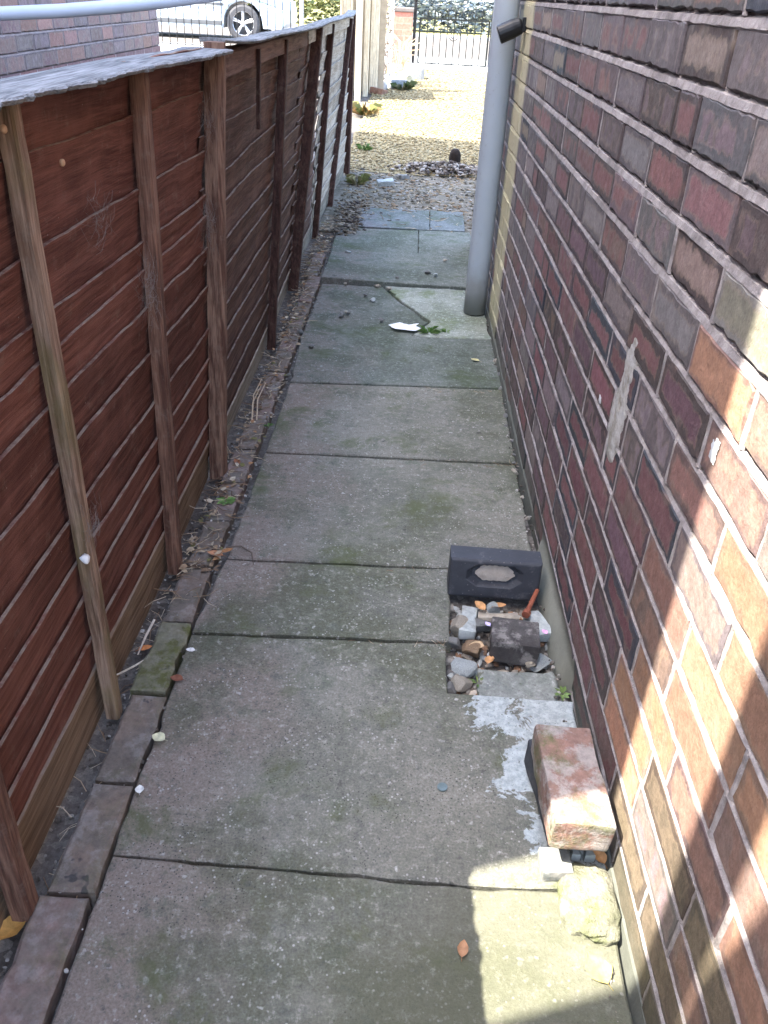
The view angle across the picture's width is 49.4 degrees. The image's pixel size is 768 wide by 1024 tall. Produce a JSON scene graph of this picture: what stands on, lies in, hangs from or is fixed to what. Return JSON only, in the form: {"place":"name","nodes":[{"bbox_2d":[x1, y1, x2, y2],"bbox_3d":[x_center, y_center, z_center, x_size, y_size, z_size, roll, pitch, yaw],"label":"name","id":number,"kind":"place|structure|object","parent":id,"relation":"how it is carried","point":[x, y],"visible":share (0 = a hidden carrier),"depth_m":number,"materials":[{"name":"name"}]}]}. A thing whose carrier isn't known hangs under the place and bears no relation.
{"place":"outdoors","nodes":[
{"label":"outdoors","id":0,"kind":"place"},
{"bbox_2d":[256,383,265,419],"bbox_3d":[-0.443,-0.394,2.966,0.018,0.083,0.152,5,32,4],"label":"twig","id":1,"kind":"object","parent":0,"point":[257,402],"visible":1,"depth_m":2.96,"materials":[{"name":"wood"}]},
{"bbox_2d":[0,24,567,1023],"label":"ground","id":2,"kind":"structure","parent":0,"point":[52,848],"depth_m":2.18,"materials":[{"name":"soil"}]},
{"bbox_2d":[0,916,25,939],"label":"fallen leaf","id":3,"kind":"object","parent":2,"relation":"on","point":[9,928],"visible":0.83,"depth_m":1.35,"materials":[{"name":"plant"}]},
{"bbox_2d":[0,895,91,1023],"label":"edging brick","id":4,"kind":"object","parent":2,"relation":"on","point":[32,984],"visible":0.93,"depth_m":1.29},
{"bbox_2d":[0,0,160,78],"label":"brick wall","id":5,"kind":"structure","parent":2,"relation":"on","point":[32,46],"depth_m":4.95,"materials":[{"name":"grey brick"}]},
{"bbox_2d":[0,0,223,20],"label":"plastic hose","id":6,"kind":"object","parent":5,"relation":"attached to","point":[63,10],"visible":1,"depth_m":2.08,"materials":[{"name":"plastic"}]},
{"bbox_2d":[48,783,133,907],"bbox_3d":[-0.517,0.597,1.497,0.080,0.067,0.224,3,32,0],"label":"edging brick","id":7,"kind":"object","parent":2,"relation":"on","point":[84,863],"visible":0.77,"depth_m":1.46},
{"bbox_2d":[117,660,142,675],"bbox_3d":[-0.553,0.337,1.830,0.007,0.032,0.110,17,34,21],"label":"twig","id":8,"kind":"object","parent":2,"relation":"on","point":[129,668],"visible":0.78,"depth_m":1.82,"materials":[{"name":"wood"}]},
{"bbox_2d":[95,695,166,791],"bbox_3d":[-0.508,0.476,1.699,0.079,0.066,0.231,4,32,1],"label":"edging brick","id":9,"kind":"object","parent":2,"relation":"on","point":[128,752],"visible":0.79,"depth_m":1.67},
{"bbox_2d":[135,645,151,651],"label":"fallen leaf","id":10,"kind":"object","parent":2,"relation":"on","point":[144,647],"visible":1,"depth_m":1.92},
{"bbox_2d":[137,619,154,654],"bbox_3d":[-0.549,0.288,1.928,0.006,0.044,0.084,11,33,13],"label":"twig","id":11,"kind":"object","parent":2,"relation":"on","point":[148,630],"visible":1,"depth_m":1.93,"materials":[{"name":"wood"}]},
{"bbox_2d":[130,622,191,701],"bbox_3d":[-0.503,0.346,1.900,0.089,0.066,0.235,4,31,1],"label":"edging brick","id":12,"kind":"object","parent":2,"relation":"on","point":[160,664],"visible":0.83,"depth_m":1.86,"materials":[{"name":"stone"}]},
{"bbox_2d":[0,10,356,928],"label":"wooden fence","id":13,"kind":"object","parent":2,"relation":"on","point":[112,404],"visible":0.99,"depth_m":1.68,"materials":[{"name":"brown wood"}]},
{"bbox_2d":[0,124,6,133],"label":"snail shell","id":14,"kind":"object","parent":13,"relation":"attached to","point":[3,128],"visible":1,"depth_m":1.12},
{"bbox_2d":[59,159,64,166],"bbox_3d":[-0.522,-0.567,1.354,0.008,0.012,0.014,4,32,1],"label":"snail shell","id":15,"kind":"object","parent":13,"relation":"attached to","point":[62,162],"visible":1,"depth_m":1.35},
{"bbox_2d":[79,553,89,563],"bbox_3d":[-0.541,0.084,1.510,0.016,0.017,0.018,4,32,1],"label":"white fluff","id":16,"kind":"object","parent":13,"relation":"attached to","point":[84,558],"visible":1,"depth_m":1.50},
{"bbox_2d":[83,495,105,550],"bbox_3d":[-0.525,0.014,1.495,0.030,0.112,0.095,0,32,-6],"label":"cobweb","id":17,"kind":"object","parent":13,"relation":"attached to","point":[93,527],"visible":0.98,"depth_m":1.51},
{"bbox_2d":[82,184,113,253],"bbox_3d":[-0.512,-0.531,1.502,0.038,0.130,0.168,4,32,1],"label":"cobweb","id":18,"kind":"object","parent":13,"relation":"attached to","point":[98,215],"visible":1,"depth_m":1.49},
{"bbox_2d":[132,248,169,330],"bbox_3d":[-0.496,-0.467,1.761,0.055,0.196,0.176,4,32,1],"label":"cobweb","id":19,"kind":"object","parent":13,"relation":"attached to","point":[150,282],"visible":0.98,"depth_m":1.76},
{"bbox_2d":[194,181,218,256],"bbox_3d":[-0.457,-0.733,2.141,0.057,0.192,0.244,4,32,1],"label":"cobweb","id":20,"kind":"object","parent":13,"relation":"attached to","point":[208,220],"visible":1,"depth_m":2.15},
{"bbox_2d":[198,78,216,155],"bbox_3d":[-0.436,-0.967,2.032,0.034,0.179,0.151,4,32,1],"label":"cobweb","id":21,"kind":"object","parent":13,"relation":"attached to","point":[208,122],"visible":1,"depth_m":2.05},
{"bbox_2d":[162,568,212,632],"bbox_3d":[-0.492,0.228,2.102,0.077,0.066,0.217,3,32,1],"label":"edging brick","id":22,"kind":"object","parent":2,"relation":"on","point":[187,611],"visible":0.74,"depth_m":2.08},
{"bbox_2d":[186,521,229,575],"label":"edging brick","id":23,"kind":"object","parent":2,"relation":"on","point":[223,536],"visible":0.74,"depth_m":2.28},
{"bbox_2d":[205,484,244,530],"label":"edging brick","id":24,"kind":"object","parent":2,"relation":"on","point":[235,505],"visible":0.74,"depth_m":2.44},
{"bbox_2d":[215,495,235,505],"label":"weed","id":25,"kind":"object","parent":24,"relation":"on","point":[230,500],"visible":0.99,"depth_m":2.46,"materials":[{"name":"green plant"}]},
{"bbox_2d":[222,450,256,491],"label":"edging brick","id":26,"kind":"object","parent":2,"relation":"on","point":[244,472],"visible":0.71,"depth_m":2.63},
{"bbox_2d":[237,420,266,456],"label":"edging brick","id":27,"kind":"object","parent":2,"relation":"on","point":[250,443],"visible":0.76,"depth_m":2.83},
{"bbox_2d":[179,218,339,572],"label":"leaf crumbs","id":28,"kind":"object","parent":2,"relation":"on","point":[191,548],"visible":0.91,"depth_m":2.66,"materials":[{"name":"plant"}]},
{"bbox_2d":[251,386,260,423],"bbox_3d":[-0.457,-0.379,2.941,0.018,0.083,0.152,5,32,4],"label":"twig","id":29,"kind":"object","parent":28,"relation":"on","point":[252,406],"visible":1,"depth_m":2.93,"materials":[{"name":"wood"}]},
{"bbox_2d":[249,395,276,428],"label":"edging brick","id":30,"kind":"object","parent":2,"relation":"on","point":[266,400],"visible":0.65,"depth_m":3.02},
{"bbox_2d":[258,372,285,403],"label":"edging brick","id":31,"kind":"object","parent":2,"relation":"on","point":[270,386],"visible":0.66,"depth_m":3.20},
{"bbox_2d":[43,164,515,897],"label":"dry litter","id":32,"kind":"object","parent":2,"relation":"on","point":[279,338],"visible":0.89,"depth_m":2.98,"materials":[{"name":"brown plant"}]},
{"bbox_2d":[268,351,292,377],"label":"edging brick","id":33,"kind":"object","parent":2,"relation":"on","point":[286,360],"visible":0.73,"depth_m":3.39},
{"bbox_2d":[278,334,299,358],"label":"edging brick","id":34,"kind":"object","parent":2,"relation":"on","point":[292,342],"visible":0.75,"depth_m":3.57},
{"bbox_2d":[285,317,305,335],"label":"edging brick","id":35,"kind":"object","parent":2,"relation":"on","point":[299,320],"visible":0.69,"depth_m":3.77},
{"bbox_2d":[291,302,311,320],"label":"edging brick","id":36,"kind":"object","parent":2,"relation":"on","point":[308,308],"visible":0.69,"depth_m":3.95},
{"bbox_2d":[298,288,316,304],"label":"edging brick","id":37,"kind":"object","parent":2,"relation":"on","point":[313,295],"visible":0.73,"depth_m":4.13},
{"bbox_2d":[0,230,617,1021],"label":"grit","id":38,"kind":"object","parent":2,"relation":"on","point":[58,820],"visible":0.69,"depth_m":2.07,"materials":[{"name":"gravel"}]},
{"bbox_2d":[304,276,320,294],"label":"edging brick","id":39,"kind":"object","parent":2,"relation":"on","point":[315,281],"visible":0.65,"depth_m":4.33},
{"bbox_2d":[304,264,320,281],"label":"edging brick","id":40,"kind":"object","parent":2,"relation":"on","point":[311,271],"visible":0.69,"depth_m":4.50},
{"bbox_2d":[311,253,325,269],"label":"edging brick","id":41,"kind":"object","parent":2,"relation":"on","point":[321,260],"visible":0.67,"depth_m":4.70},
{"bbox_2d":[340,0,386,101],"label":"board fence","id":42,"kind":"object","parent":2,"relation":"on","point":[370,39],"visible":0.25,"depth_m":9.88,"materials":[{"name":"wood"}]},
{"bbox_2d":[247,0,491,37],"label":"grass verge","id":43,"kind":"object","parent":2,"relation":"on","point":[463,33],"depth_m":23.45,"materials":[{"name":"plant"}]},
{"bbox_2d":[248,0,339,21],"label":"hedge","id":44,"kind":"object","parent":43,"relation":"on","point":[309,5],"visible":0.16,"depth_m":23.40,"materials":[{"name":"green plant"}]},
{"bbox_2d":[386,0,493,34],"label":"hedge","id":45,"kind":"object","parent":43,"relation":"on","point":[473,7],"visible":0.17,"depth_m":22.09,"materials":[{"name":"green plant"}]},
{"bbox_2d":[286,27,489,40],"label":"kerb","id":46,"kind":"structure","parent":2,"relation":"on","point":[455,37],"depth_m":20.87,"materials":[{"name":"concrete"}]},
{"bbox_2d":[388,0,394,73],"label":"white post","id":47,"kind":"object","parent":2,"relation":"on","point":[391,42],"visible":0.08,"depth_m":10.69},
{"bbox_2d":[319,170,476,235],"bbox_3d":[0.729,-2.497,6.484,2.258,0.094,2.735,4,32,1],"label":"earth patch","id":48,"kind":"object","parent":2,"relation":"on","point":[340,187],"visible":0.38,"depth_m":6.26,"materials":[{"name":"gravel"}]},
{"bbox_2d":[326,198,372,235],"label":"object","id":49,"kind":"object","parent":48,"relation":"on","point":[351,205],"visible":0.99,"depth_m":5.52,"materials":[{"name":"gravel"}]},
{"bbox_2d":[345,173,371,184],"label":"weed","id":50,"kind":"object","parent":48,"relation":"on","point":[361,180],"visible":1,"depth_m":6.51,"materials":[{"name":"green plant"}]},
{"bbox_2d":[376,178,394,186],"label":"stone","id":51,"kind":"object","parent":48,"relation":"on","point":[389,182],"visible":0.88,"depth_m":6.53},
{"bbox_2d":[397,174,410,179],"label":"stone","id":52,"kind":"object","parent":48,"relation":"on","point":[403,176],"visible":0.95,"depth_m":6.76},
{"bbox_2d":[333,159,476,228],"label":"rubble chips","id":53,"kind":"object","parent":48,"relation":"on","point":[391,190],"visible":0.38,"depth_m":6.37,"materials":[{"name":"gravel"}]},
{"bbox_2d":[350,66,485,177],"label":"gravel","id":54,"kind":"structure","parent":2,"relation":"on","point":[394,69],"depth_m":8.59,"materials":[{"name":"gravel"}]},
{"bbox_2d":[356,143,373,149],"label":"weed","id":55,"kind":"object","parent":54,"relation":"on","point":[366,147],"visible":0.85,"depth_m":7.55,"materials":[{"name":"green plant"}]},
{"bbox_2d":[352,101,383,114],"bbox_3d":[-0.215,-4.341,8.976,0.433,0.140,0.448,4,32,1],"label":"weed","id":56,"kind":"object","parent":54,"relation":"on","point":[358,109],"visible":0.92,"depth_m":8.90,"materials":[{"name":"yellow plant"}]},
{"bbox_2d":[369,87,387,94],"bbox_3d":[-0.066,-5.133,10.190,0.188,0.078,0.147,26,28,24],"label":"concrete block","id":57,"kind":"object","parent":54,"relation":"on","point":[375,90],"depth_m":10.13,"materials":[{"name":"brown brick"}]},
{"bbox_2d":[384,74,406,88],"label":"concrete block","id":58,"kind":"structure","parent":54,"relation":"on","point":[396,78],"depth_m":10.53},
{"bbox_2d":[388,79,417,89],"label":"weed","id":59,"kind":"object","parent":54,"relation":"on","point":[407,85],"visible":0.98,"depth_m":10.43,"materials":[{"name":"green plant"}]},
{"bbox_2d":[398,70,413,81],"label":"rock","id":60,"kind":"object","parent":54,"relation":"on","point":[408,76],"visible":0.43,"depth_m":10.79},
{"bbox_2d":[393,34,424,70],"bbox_3d":[0.262,-6.520,11.832,0.630,0.482,0.344,4,32,1],"label":"dry shrub","id":61,"kind":"object","parent":54,"relation":"on","point":[403,60],"visible":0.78,"depth_m":11.84,"materials":[{"name":"beige plant"}]},
{"bbox_2d":[406,67,424,79],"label":"concrete block","id":62,"kind":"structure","parent":54,"relation":"on","point":[417,73],"depth_m":11.24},
{"bbox_2d":[387,160,477,177],"bbox_3d":[0.561,-2.921,7.046,1.071,0.092,0.825,4,32,1],"label":"debris heap","id":63,"kind":"object","parent":54,"relation":"on","point":[451,166],"visible":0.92,"depth_m":6.96,"materials":[{"name":"stone"}]},
{"bbox_2d":[406,63,487,72],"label":"stone sill","id":64,"kind":"structure","parent":54,"relation":"on","point":[455,68],"depth_m":12.15,"materials":[{"name":"stone"}]},
{"bbox_2d":[449,149,460,162],"bbox_3d":[0.614,-3.067,7.230,0.102,0.151,0.083,4,32,1],"label":"dark ball","id":65,"kind":"object","parent":54,"relation":"on","point":[455,155],"visible":0.72,"depth_m":7.19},
{"bbox_2d":[447,681,456,693],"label":"stone","id":66,"kind":"object","parent":2,"relation":"on","point":[451,688],"visible":0.83,"depth_m":1.86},
{"bbox_2d":[458,604,478,639],"bbox_3d":[0.206,0.271,2.043,0.048,0.037,0.108,7,32,6],"label":"stone","id":67,"kind":"object","parent":2,"relation":"on","point":[471,614],"visible":0.87,"depth_m":2.02,"materials":[{"name":"stone"}]},
{"bbox_2d":[486,601,499,612],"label":"stone","id":68,"kind":"object","parent":2,"relation":"on","point":[494,606],"visible":0.72,"depth_m":2.07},
{"bbox_2d":[523,611,551,643],"bbox_3d":[0.378,0.282,2.039,0.050,0.036,0.089,-7,36,-16],"label":"stone","id":69,"kind":"object","parent":2,"relation":"on","point":[537,616],"visible":0.56,"depth_m":2.02,"materials":[{"name":"stone"}]},
{"bbox_2d":[522,589,538,617],"bbox_3d":[0.365,0.226,2.072,0.021,0.023,0.100,15,34,18],"label":"rusty bolt","id":70,"kind":"object","parent":69,"relation":"on","point":[526,612],"visible":1,"depth_m":2.06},
{"bbox_2d":[485,0,767,1023],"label":"brick house","id":71,"kind":"structure","parent":2,"relation":"on","point":[627,310],"depth_m":1.33,"materials":[{"name":"brown brick"}]},
{"bbox_2d":[463,0,519,314],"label":"drainpipe","id":72,"kind":"object","parent":71,"relation":"attached to","point":[498,85],"visible":1,"depth_m":3.63,"materials":[{"name":"plastic"}]},
{"bbox_2d":[496,17,526,43],"bbox_3d":[0.496,-1.886,3.269,0.116,0.095,0.068,4,32,1],"label":"security light","id":73,"kind":"object","parent":71,"relation":"attached to","point":[510,29],"visible":1,"depth_m":3.24,"materials":[{"name":"black plastic"}]},
{"bbox_2d":[158,42,487,66],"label":"pavement","id":74,"kind":"structure","parent":0,"point":[165,47],"depth_m":13.43,"materials":[{"name":"concrete"}]},
{"bbox_2d":[160,0,303,46],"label":"iron railings","id":75,"kind":"object","parent":74,"relation":"on","point":[300,12],"visible":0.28,"depth_m":12.14,"materials":[{"name":"metal"}]},
{"bbox_2d":[392,7,413,63],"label":"brick pillar","id":76,"kind":"structure","parent":74,"relation":"on","point":[403,19],"depth_m":12.11,"materials":[{"name":"brick"}]},
{"bbox_2d":[411,0,417,62],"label":"gate post","id":77,"kind":"object","parent":74,"relation":"on","point":[414,28],"visible":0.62,"depth_m":12.12,"materials":[{"name":"metal"}]},
{"bbox_2d":[487,6,493,67],"bbox_3d":[1.564,-6.887,12.161,0.045,0.820,0.045,4,32,1],"label":"gate post","id":78,"kind":"object","parent":74,"relation":"on","point":[490,36],"visible":0.24,"depth_m":12.12,"materials":[{"name":"metal"}]},
{"bbox_2d":[417,9,490,66],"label":"iron gate","id":79,"kind":"structure","parent":78,"relation":"attached to","point":[454,29],"depth_m":12.13,"materials":[{"name":"metal"}]},
{"bbox_2d":[52,208,632,1023],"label":"path","id":80,"kind":"structure","parent":0,"point":[302,838],"depth_m":1.68,"materials":[{"name":"concrete"}]},
{"bbox_2d":[135,785,143,794],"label":"pebble","id":81,"kind":"object","parent":80,"relation":"on","point":[139,789],"visible":1,"depth_m":1.57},
{"bbox_2d":[152,732,167,740],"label":"pebble","id":82,"kind":"object","parent":80,"relation":"on","point":[159,736],"visible":1,"depth_m":1.68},
{"bbox_2d":[170,674,183,680],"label":"fallen leaf","id":83,"kind":"object","parent":80,"relation":"on","point":[176,677],"visible":1,"depth_m":1.82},
{"bbox_2d":[207,550,226,556],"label":"fallen leaf","id":84,"kind":"object","parent":80,"relation":"on","point":[212,552],"visible":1,"depth_m":2.22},
{"bbox_2d":[226,545,253,564],"bbox_3d":[-0.376,0.109,2.234,0.115,0.010,0.032,26,39,32],"label":"twig","id":85,"kind":"object","parent":80,"relation":"on","point":[243,548],"visible":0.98,"depth_m":2.25,"materials":[{"name":"wood"}]},
{"bbox_2d":[389,322,420,330],"bbox_3d":[0.104,-0.848,3.813,0.166,0.002,0.105,2,32,-2],"label":"torn paper","id":86,"kind":"object","parent":80,"relation":"on","point":[403,326],"visible":1,"depth_m":3.81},
{"bbox_2d":[417,325,440,333],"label":"weed","id":87,"kind":"object","parent":80,"relation":"on","point":[423,329],"visible":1,"depth_m":3.77,"materials":[{"name":"green plant"}]},
{"bbox_2d":[437,782,447,791],"bbox_3d":[0.113,0.531,1.611,0.020,0.003,0.020,4,32,1],"label":"bottle cap","id":88,"kind":"object","parent":80,"relation":"on","point":[442,787],"visible":1,"depth_m":1.61,"materials":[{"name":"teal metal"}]},
{"bbox_2d":[457,939,467,961],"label":"fallen leaf","id":89,"kind":"object","parent":80,"relation":"on","point":[462,947],"visible":1,"depth_m":1.34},
{"bbox_2d":[485,656,493,663],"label":"fallen leaf","id":90,"kind":"object","parent":80,"relation":"on","point":[488,659],"visible":1,"depth_m":1.92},
{"bbox_2d":[447,545,542,600],"bbox_3d":[0.280,0.158,2.132,0.229,0.112,0.067,4,28,2],"label":"loose brick","id":91,"kind":"object","parent":80,"relation":"on","point":[497,573],"visible":1,"depth_m":2.11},
{"bbox_2d":[446,604,559,700],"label":"rubble chips","id":92,"kind":"object","parent":80,"relation":"on","point":[472,690],"visible":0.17,"depth_m":1.97,"materials":[{"name":"stone"}]},
{"bbox_2d":[448,637,460,648],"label":"stone","id":93,"kind":"object","parent":92,"relation":"on","point":[454,642],"visible":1,"depth_m":1.98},
{"bbox_2d":[450,615,467,637],"bbox_3d":[0.179,0.280,2.032,0.039,0.059,0.062,24,24,14],"label":"stone","id":94,"kind":"object","parent":92,"relation":"on","point":[458,623],"visible":0.79,"depth_m":2.01,"materials":[{"name":"stone"}]},
{"bbox_2d":[451,674,472,691],"bbox_3d":[0.177,0.382,1.881,0.048,0.025,0.046,-10,34,-20],"label":"stone","id":95,"kind":"object","parent":92,"relation":"on","point":[461,683],"visible":1,"depth_m":1.87,"materials":[{"name":"stone"}]},
{"bbox_2d":[451,657,477,677],"bbox_3d":[0.181,0.360,1.912,0.057,0.038,0.056,21,36,26],"label":"stone","id":96,"kind":"object","parent":92,"relation":"on","point":[466,668],"visible":0.99,"depth_m":1.90,"materials":[{"name":"stone"}]},
{"bbox_2d":[462,640,482,657],"bbox_3d":[0.206,0.324,1.973,0.048,0.040,0.045,12,33,14],"label":"stone","id":97,"kind":"object","parent":92,"relation":"on","point":[470,650],"visible":0.95,"depth_m":1.96,"materials":[{"name":"stone"}]},
{"bbox_2d":[475,619,491,632],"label":"stone","id":98,"kind":"object","parent":92,"relation":"on","point":[480,626],"visible":0.59,"depth_m":2.03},
{"bbox_2d":[478,612,517,621],"bbox_3d":[0.280,0.262,2.063,0.099,0.024,0.027,2,32,-2],"label":"stone","id":99,"kind":"object","parent":92,"relation":"on","point":[487,616],"visible":0.46,"depth_m":2.05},
{"bbox_2d":[475,601,486,611],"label":"fallen leaf","id":100,"kind":"object","parent":99,"relation":"on","point":[480,605],"visible":1,"depth_m":2.06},
{"bbox_2d":[489,617,539,666],"bbox_3d":[0.307,0.304,1.967,0.115,0.062,0.102,6,29,5],"label":"loose brick","id":101,"kind":"object","parent":92,"relation":"on","point":[513,641],"visible":0.99,"depth_m":1.93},
{"bbox_2d":[525,661,534,667],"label":"stone","id":102,"kind":"object","parent":92,"relation":"on","point":[529,664],"visible":1,"depth_m":1.92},
{"bbox_2d":[529,653,551,672],"bbox_3d":[0.360,0.349,1.948,0.050,0.038,0.055,27,39,33],"label":"stone","id":103,"kind":"object","parent":92,"relation":"on","point":[543,662],"visible":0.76,"depth_m":1.93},
{"bbox_2d":[524,739,548,844],"bbox_3d":[0.338,0.525,1.579,0.104,0.070,0.207,0,32,-5],"label":"loose brick","id":104,"kind":"object","parent":80,"relation":"on","point":[530,770],"visible":0.13,"depth_m":1.60,"materials":[{"name":"brick"}]},
{"bbox_2d":[530,726,615,851],"bbox_3d":[0.334,0.490,1.498,0.111,0.072,0.226,4,32,-2],"label":"loose brick","id":105,"kind":"object","parent":104,"relation":"on","point":[576,808],"visible":1,"depth_m":1.45,"materials":[{"name":"brick"}]},
{"bbox_2d":[537,848,572,881],"bbox_3d":[0.301,0.621,1.468,0.054,0.032,0.050,1,32,-3],"label":"broken tile","id":106,"kind":"object","parent":80,"relation":"on","point":[555,864],"visible":0.94,"depth_m":1.46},
{"bbox_2d":[554,686,569,700],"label":"weed","id":107,"kind":"object","parent":80,"relation":"on","point":[563,690],"visible":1,"depth_m":1.85,"materials":[{"name":"green plant"}]},
{"bbox_2d":[571,848,580,860],"bbox_3d":[0.340,0.604,1.488,0.016,0.018,0.028,4,32,1],"label":"tile sliver","id":108,"kind":"object","parent":80,"relation":"on","point":[575,854],"visible":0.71,"depth_m":1.48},
{"bbox_2d":[557,862,620,946],"bbox_3d":[0.348,0.665,1.416,0.108,0.051,0.148,1,32,-4],"label":"cement lump","id":109,"kind":"object","parent":80,"relation":"on","point":[589,910],"visible":0.99,"depth_m":1.39,"materials":[{"name":"concrete"}]},
{"bbox_2d":[584,849,595,861],"bbox_3d":[0.364,0.606,1.487,0.019,0.018,0.030,4,32,1],"label":"tile sliver","id":110,"kind":"object","parent":80,"relation":"on","point":[589,855],"visible":0.71,"depth_m":1.48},
{"bbox_2d":[585,951,613,990],"bbox_3d":[0.342,0.724,1.319,0.057,0.005,0.043,20,36,25],"label":"fallen leaf","id":111,"kind":"object","parent":80,"relation":"on","point":[597,968],"visible":1,"depth_m":1.32,"materials":[{"name":"plant"}]},
{"bbox_2d":[593,850,606,867],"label":"fallen leaf","id":112,"kind":"object","parent":80,"relation":"on","point":[601,856],"visible":0.73,"depth_m":1.48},
{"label":"road","id":113,"kind":"structure","parent":0,"visible":0},
{"bbox_2d":[157,0,296,37],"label":"parked car","id":114,"kind":"object","parent":113,"relation":"on","point":[272,8],"visible":0.41,"depth_m":15.55,"materials":[{"name":"silver metal"}]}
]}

